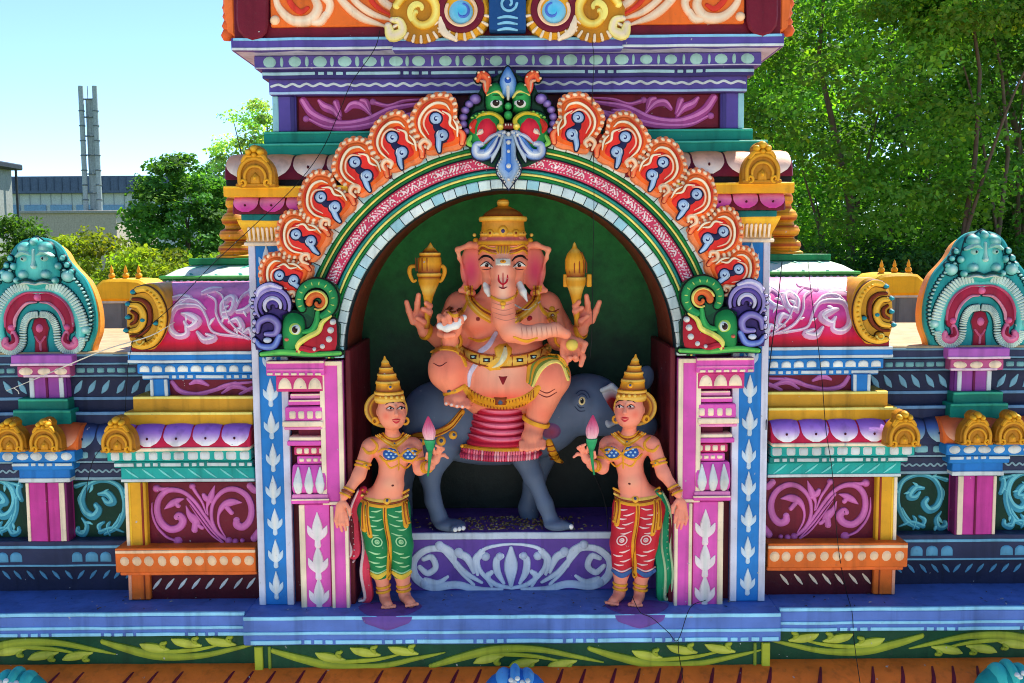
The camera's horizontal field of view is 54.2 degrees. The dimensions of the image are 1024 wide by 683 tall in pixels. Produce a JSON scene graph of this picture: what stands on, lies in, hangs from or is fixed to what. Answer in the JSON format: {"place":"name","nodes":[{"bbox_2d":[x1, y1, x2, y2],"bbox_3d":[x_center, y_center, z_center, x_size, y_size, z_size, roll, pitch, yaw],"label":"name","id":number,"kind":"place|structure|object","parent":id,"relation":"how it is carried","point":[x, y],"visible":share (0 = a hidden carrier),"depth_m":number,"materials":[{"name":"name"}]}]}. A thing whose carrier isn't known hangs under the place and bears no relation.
{"place":"outdoors","nodes":[
{"label":"outdoors","id":0,"kind":"place"},
{"bbox_2d":[0,161,22,261],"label":"grey house","id":1,"kind":"structure","parent":0,"point":[6,197],"depth_m":46.96,"materials":[{"name":"paint"}]},
{"bbox_2d":[11,175,246,252],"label":"industrial building","id":2,"kind":"structure","parent":0,"point":[50,193],"depth_m":90.92,"materials":[{"name":"paint"}]},
{"bbox_2d":[0,0,1023,244],"label":"sky","id":3,"kind":"structure","parent":0,"point":[162,72],"materials":[{"name":"blue"}]},
{"bbox_2d":[55,591,1023,610],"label":"dry crumbs","id":4,"kind":"object","parent":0,"point":[546,596],"visible":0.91,"depth_m":4.11,"materials":[{"name":"plant"}]},
{"label":"ground","id":5,"kind":"structure","parent":0,"visible":0},
{"bbox_2d":[0,213,52,269],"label":"leafy tree","id":6,"kind":"object","parent":5,"relation":"on","point":[15,229],"visible":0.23,"depth_m":17.75,"materials":[{"name":"green plant"}]},
{"bbox_2d":[19,210,159,275],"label":"annex building","id":7,"kind":"structure","parent":5,"relation":"on","point":[64,222],"depth_m":69.52,"materials":[{"name":"paint"}]},
{"bbox_2d":[78,86,102,210],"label":"chimney stack","id":8,"kind":"object","parent":5,"relation":"on","point":[93,154],"visible":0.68,"depth_m":76.96,"materials":[{"name":"paint"}]},
{"bbox_2d":[51,225,158,281],"bbox_3d":[-7.091,1.262,17.137,2.101,6.490,2.250,-4,6,-32],"label":"leafy tree","id":9,"kind":"object","parent":5,"relation":"on","point":[86,251],"visible":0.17,"depth_m":16.49,"materials":[{"name":"green plant"}]},
{"bbox_2d":[88,241,191,284],"bbox_3d":[-5.937,1.480,16.261,2.169,6.197,2.125,-3,6,-30],"label":"leafy tree","id":10,"kind":"object","parent":5,"relation":"on","point":[130,256],"visible":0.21,"depth_m":15.70,"materials":[{"name":"green plant"}]},
{"bbox_2d":[118,253,180,277],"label":"leafy tree","id":11,"kind":"object","parent":5,"relation":"on","point":[166,263],"visible":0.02,"depth_m":20.27,"materials":[{"name":"green plant"}]},
{"bbox_2d":[115,151,227,274],"bbox_3d":[-12.391,-2.252,37.945,4.812,9.800,4.706,-2,6,-19],"label":"leafy tree","id":12,"kind":"object","parent":5,"relation":"on","point":[149,227],"visible":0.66,"depth_m":36.76,"materials":[{"name":"green plant"}]},
{"bbox_2d":[135,247,218,277],"bbox_3d":[-5.354,1.388,17.725,2.501,6.111,2.512,0,5,0],"label":"leafy tree","id":13,"kind":"object","parent":5,"relation":"on","point":[209,256],"visible":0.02,"depth_m":17.27,"materials":[{"name":"green plant"}]},
{"bbox_2d":[191,97,273,241],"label":"leafy tree","id":14,"kind":"object","parent":5,"relation":"on","point":[264,119],"visible":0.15,"depth_m":44.54,"materials":[{"name":"green plant"}]},
{"bbox_2d":[743,0,889,260],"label":"leafy tree","id":15,"kind":"object","parent":5,"relation":"on","point":[848,115],"visible":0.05,"depth_m":24.49,"materials":[{"name":"green plant"}]},
{"bbox_2d":[798,240,872,274],"bbox_3d":[4.594,1.439,16.237,3.520,6.136,3.646,0,5,0],"label":"leafy tree","id":16,"kind":"object","parent":5,"relation":"on","point":[832,254],"visible":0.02,"depth_m":16.09,"materials":[{"name":"green plant"}]},
{"bbox_2d":[749,0,985,250],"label":"leafy tree","id":17,"kind":"object","parent":5,"relation":"on","point":[840,111],"visible":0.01,"depth_m":31.46,"materials":[{"name":"green plant"}]},
{"bbox_2d":[812,234,949,277],"bbox_3d":[6.293,1.284,17.131,3.788,6.255,4.120,0,5,0],"label":"leafy tree","id":18,"kind":"object","parent":5,"relation":"on","point":[877,252],"visible":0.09,"depth_m":16.48,"materials":[{"name":"green plant"}]},
{"bbox_2d":[744,0,1023,272],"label":"leafy tree","id":19,"kind":"object","parent":5,"relation":"on","point":[879,169],"visible":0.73,"depth_m":17.53,"materials":[{"name":"green plant"}]},
{"bbox_2d":[752,1,1023,274],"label":"leafy tree","id":20,"kind":"object","parent":5,"relation":"on","point":[881,127],"depth_m":28.33,"materials":[{"name":"green plant"}]},
{"bbox_2d":[845,130,1015,267],"bbox_3d":[12.460,-1.257,28.038,6.481,9.252,6.049,0,5,0],"label":"leafy tree","id":21,"kind":"object","parent":5,"relation":"on","point":[937,172],"visible":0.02,"depth_m":27.57,"materials":[{"name":"green plant"}]},
{"bbox_2d":[849,0,1023,235],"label":"leafy tree","id":22,"kind":"object","parent":5,"relation":"on","point":[959,10],"visible":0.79,"depth_m":16.81,"materials":[{"name":"green plant"}]},
{"bbox_2d":[873,0,1023,263],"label":"leafy tree","id":23,"kind":"object","parent":5,"relation":"on","point":[1016,222],"visible":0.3,"depth_m":19.76,"materials":[{"name":"green plant"}]},
{"bbox_2d":[875,246,1023,278],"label":"leafy tree","id":24,"kind":"object","parent":5,"relation":"on","point":[931,260],"visible":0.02,"depth_m":16.21,"materials":[{"name":"green plant"}]},
{"bbox_2d":[896,182,1020,256],"bbox_3d":[11.186,0.044,23.121,4.746,7.576,4.971,0,5,0],"label":"leafy tree","id":25,"kind":"object","parent":5,"relation":"on","point":[915,237],"visible":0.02,"depth_m":22.38,"materials":[{"name":"green plant"}]},
{"bbox_2d":[910,0,1023,235],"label":"leafy tree","id":26,"kind":"object","parent":5,"relation":"on","point":[998,40],"visible":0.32,"depth_m":18.29,"materials":[{"name":"green plant"}]},
{"bbox_2d":[944,36,1023,230],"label":"leafy tree","id":27,"kind":"object","parent":5,"relation":"on","point":[998,120],"visible":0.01,"depth_m":29.09,"materials":[{"name":"green plant"}]},
{"bbox_2d":[1013,242,1023,268],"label":"leafy tree","id":28,"kind":"object","parent":5,"relation":"on","point":[1018,256],"depth_m":16.37,"materials":[{"name":"green plant"}]},
{"label":"forecourt","id":29,"kind":"structure","parent":0,"visible":0},
{"bbox_3d":[0.015,3.178,8.915,14.400,4.055,9.220,0,5,0],"label":"temple hall","id":30,"kind":"object","parent":29,"relation":"on","visible":0},
{"bbox_2d":[96,265,161,327],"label":"parapet","id":31,"kind":"structure","parent":30,"relation":"on","point":[114,293],"depth_m":5.75,"materials":[{"name":"paint"}]},
{"bbox_2d":[0,657,1023,682],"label":"eave roll","id":32,"kind":"object","parent":30,"relation":"on","point":[920,670],"visible":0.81,"depth_m":3.97,"materials":[{"name":"paint"}]},
{"bbox_2d":[0,666,46,682],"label":"eave ornament","id":33,"kind":"object","parent":32,"relation":"on","point":[18,674],"visible":1,"depth_m":3.79,"materials":[{"name":"paint"}]},
{"bbox_2d":[0,583,1023,669],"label":"platform","id":34,"kind":"structure","parent":32,"relation":"on","point":[553,628],"depth_m":4.02,"materials":[{"name":"paint"}]},
{"bbox_2d":[0,328,149,590],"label":"parapet wall","id":35,"kind":"structure","parent":34,"relation":"on","point":[59,530],"depth_m":4.26,"materials":[{"name":"paint"}]},
{"bbox_2d":[0,416,29,452],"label":"crest ornament","id":36,"kind":"object","parent":35,"relation":"on","point":[14,434],"visible":1,"depth_m":4.08,"materials":[{"name":"paint"}]},
{"bbox_2d":[29,416,66,452],"bbox_3d":[-1.911,0.382,4.103,0.130,0.141,0.085,0,5,0],"label":"crest ornament","id":37,"kind":"object","parent":35,"relation":"on","point":[47,434],"visible":1,"depth_m":4.08,"materials":[{"name":"paint"}]},
{"bbox_2d":[0,235,104,354],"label":"horseshoe gable","id":38,"kind":"structure","parent":35,"relation":"on","point":[50,299],"depth_m":4.19,"materials":[{"name":"paint"}]},
{"bbox_2d":[7,322,174,393],"bbox_3d":[-1.721,0.070,4.061,0.755,0.303,0.047,1,5,11],"label":"dry twig","id":39,"kind":"object","parent":35,"relation":"on","point":[89,356],"visible":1,"depth_m":4.06,"materials":[{"name":"wood"},{"name":"bark"}]},
{"bbox_2d":[107,281,258,599],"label":"side wing","id":40,"kind":"structure","parent":34,"relation":"on","point":[188,473],"depth_m":4.12,"materials":[{"name":"multicoloured paint"}]},
{"bbox_2d":[86,341,132,498],"bbox_3d":[-1.643,0.328,4.122,0.337,0.693,0.143,1,5,17],"label":"hanging cable","id":41,"kind":"object","parent":40,"relation":"hanging from","point":[125,411],"visible":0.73,"depth_m":4.15,"materials":[{"name":"paint"}]},
{"bbox_2d":[100,414,140,452],"bbox_3d":[-1.565,0.367,3.981,0.136,0.147,0.089,0,5,0],"label":"crest ornament","id":42,"kind":"object","parent":40,"relation":"attached to","point":[120,434],"visible":1,"depth_m":3.96,"materials":[{"name":"paint"}]},
{"bbox_2d":[159,258,248,281],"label":"pavilion roof","id":43,"kind":"structure","parent":40,"relation":"on","point":[227,269],"depth_m":4.52,"materials":[{"name":"paint"}]},
{"bbox_2d":[216,198,248,257],"bbox_3d":[-1.294,-0.564,4.667,0.179,0.357,0.179,0,5,0],"label":"pot finial","id":44,"kind":"object","parent":43,"relation":"on","point":[231,233],"visible":0.53,"depth_m":4.62,"materials":[{"name":"paint"}]},
{"bbox_2d":[334,356,448,608],"bbox_3d":[-0.474,0.574,4.059,0.464,1.030,0.205,0,5,7],"label":"attendant statue","id":45,"kind":"object","parent":34,"relation":"on","point":[379,511],"visible":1,"depth_m":4.05,"materials":[{"name":"paint"}]},
{"bbox_2d":[221,0,794,607],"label":"shrine","id":46,"kind":"object","parent":34,"relation":"on","point":[455,120],"visible":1,"depth_m":3.98,"materials":[{"name":"paint"}]},
{"bbox_2d":[236,145,278,187],"bbox_3d":[-0.972,-0.666,3.802,0.148,0.160,0.096,0,5,0],"label":"crest ornament","id":47,"kind":"object","parent":46,"relation":"attached to","point":[256,168],"visible":1,"depth_m":3.78,"materials":[{"name":"paint"}]},
{"bbox_2d":[135,30,379,337],"bbox_3d":[-1.000,-0.599,3.903,1.002,1.172,0.200,-1,5,-3],"label":"hanging cable","id":48,"kind":"object","parent":46,"relation":"hanging from","point":[281,199],"visible":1,"depth_m":3.88,"materials":[{"name":"rubber"},{"name":"metal"}]},
{"bbox_2d":[411,516,610,529],"bbox_3d":[-0.014,0.793,4.387,0.910,0.007,0.221,0,5,0],"label":"scattered grain","id":49,"kind":"object","parent":46,"relation":"on","point":[492,520],"visible":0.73,"depth_m":4.38,"materials":[{"name":"food"}]},
{"bbox_2d":[399,366,657,531],"bbox_3d":[0.042,0.472,4.365,1.172,0.728,0.373,0,5,0],"label":"mount statue","id":50,"kind":"object","parent":46,"relation":"on","point":[585,398],"visible":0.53,"depth_m":4.26,"materials":[{"name":"paint"}]},
{"bbox_2d":[404,199,601,461],"bbox_3d":[-0.037,-0.041,4.187,0.833,1.107,0.421,0,5,0],"label":"seated statue","id":51,"kind":"object","parent":50,"relation":"on","point":[499,370],"visible":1,"depth_m":4.12,"materials":[{"name":"paint"}]},
{"bbox_2d":[590,41,593,355],"bbox_3d":[0.312,-0.532,3.863,0.016,1.212,0.132,0,5,1],"label":"hanging cable","id":52,"kind":"object","parent":46,"relation":"hanging from","point":[593,217],"visible":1,"depth_m":3.91,"materials":[{"name":"paint"}]},
{"bbox_2d":[591,471,607,527],"bbox_3d":[0.355,0.657,4.142,0.021,0.285,0.147,3,6,34],"label":"hanging cable","id":53,"kind":"object","parent":46,"relation":"hanging from","point":[604,501],"visible":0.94,"depth_m":4.20,"materials":[{"name":"rubber"}]},
{"bbox_2d":[738,141,781,183],"bbox_3d":[0.946,-0.680,3.802,0.148,0.160,0.096,0,5,0],"label":"crest ornament","id":54,"kind":"object","parent":46,"relation":"attached to","point":[760,164],"visible":1,"depth_m":3.78,"materials":[{"name":"paint"}]},
{"bbox_2d":[765,262,781,429],"bbox_3d":[1.061,0.016,4.060,0.042,0.675,0.148,2,6,24],"label":"hanging cable","id":55,"kind":"object","parent":46,"relation":"hanging from","point":[773,332],"visible":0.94,"depth_m":4.05,"materials":[{"name":"paint"}]},
{"bbox_2d":[573,354,688,606],"bbox_3d":[0.466,0.570,4.059,0.464,1.035,0.205,-1,5,-7],"label":"attendant statue","id":56,"kind":"object","parent":34,"relation":"on","point":[642,510],"visible":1,"depth_m":4.05,"materials":[{"name":"paint"}]},
{"bbox_2d":[632,596,705,640],"bbox_3d":[0.630,1.103,3.986,0.299,0.166,0.065,0,5,0],"label":"hanging cable","id":57,"kind":"object","parent":34,"relation":"hanging from","point":[663,627],"visible":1,"depth_m":3.97,"materials":[{"name":"rubber"}]},
{"bbox_2d":[678,642,683,682],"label":"hanging cable","id":58,"kind":"object","parent":34,"relation":"hanging from","point":[680,662],"visible":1,"depth_m":3.93,"materials":[{"name":"rubber"}]},
{"bbox_2d":[765,277,914,594],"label":"side wing","id":59,"kind":"structure","parent":34,"relation":"on","point":[855,323],"depth_m":4.12,"materials":[{"name":"multicoloured paint"}]},
{"bbox_2d":[770,254,860,276],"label":"pavilion roof","id":60,"kind":"structure","parent":59,"relation":"on","point":[796,265],"depth_m":4.52,"materials":[{"name":"paint"}]},
{"bbox_2d":[770,193,802,253],"bbox_3d":[1.270,-0.583,4.667,0.179,0.357,0.179,0,5,0],"label":"pot finial","id":61,"kind":"object","parent":60,"relation":"on","point":[786,231],"visible":0.55,"depth_m":4.62,"materials":[{"name":"paint"}]},
{"bbox_2d":[808,263,859,681],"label":"hanging cable","id":62,"kind":"object","parent":59,"relation":"hanging from","point":[831,468],"visible":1,"depth_m":4.04,"materials":[{"name":"rubber"},{"name":"metal"}]},
{"bbox_2d":[881,408,920,446],"bbox_3d":[1.554,0.345,3.981,0.136,0.147,0.089,0,5,0],"label":"crest ornament","id":63,"kind":"object","parent":59,"relation":"attached to","point":[900,428],"visible":1,"depth_m":3.96,"materials":[{"name":"paint"}]},
{"bbox_2d":[871,323,1023,583],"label":"parapet wall","id":64,"kind":"structure","parent":34,"relation":"on","point":[960,515],"depth_m":4.26,"materials":[{"name":"paint"}]},
{"bbox_2d":[915,228,1023,347],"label":"horseshoe gable","id":65,"kind":"structure","parent":64,"relation":"on","point":[971,291],"depth_m":4.19,"materials":[{"name":"paint"}]},
{"bbox_2d":[954,410,992,445],"bbox_3d":[1.900,0.354,4.103,0.130,0.141,0.085,0,5,0],"label":"crest ornament","id":66,"kind":"object","parent":64,"relation":"on","point":[973,428],"visible":1,"depth_m":4.08,"materials":[{"name":"paint"}]},
{"bbox_2d":[991,409,1023,444],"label":"crest ornament","id":67,"kind":"object","parent":64,"relation":"on","point":[1007,427],"visible":0.99,"depth_m":4.08,"materials":[{"name":"paint"}]},
{"bbox_2d":[486,663,543,682],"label":"eave ornament","id":68,"kind":"object","parent":32,"relation":"on","point":[514,673],"visible":1,"depth_m":3.78,"materials":[{"name":"paint"}]},
{"bbox_2d":[974,659,1023,682],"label":"eave ornament","id":69,"kind":"object","parent":32,"relation":"on","point":[1005,671],"visible":1,"depth_m":3.78,"materials":[{"name":"paint"}]},
{"bbox_2d":[857,259,923,322],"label":"parapet","id":70,"kind":"structure","parent":30,"relation":"on","point":[904,288],"depth_m":5.75,"materials":[{"name":"paint"}]}
]}

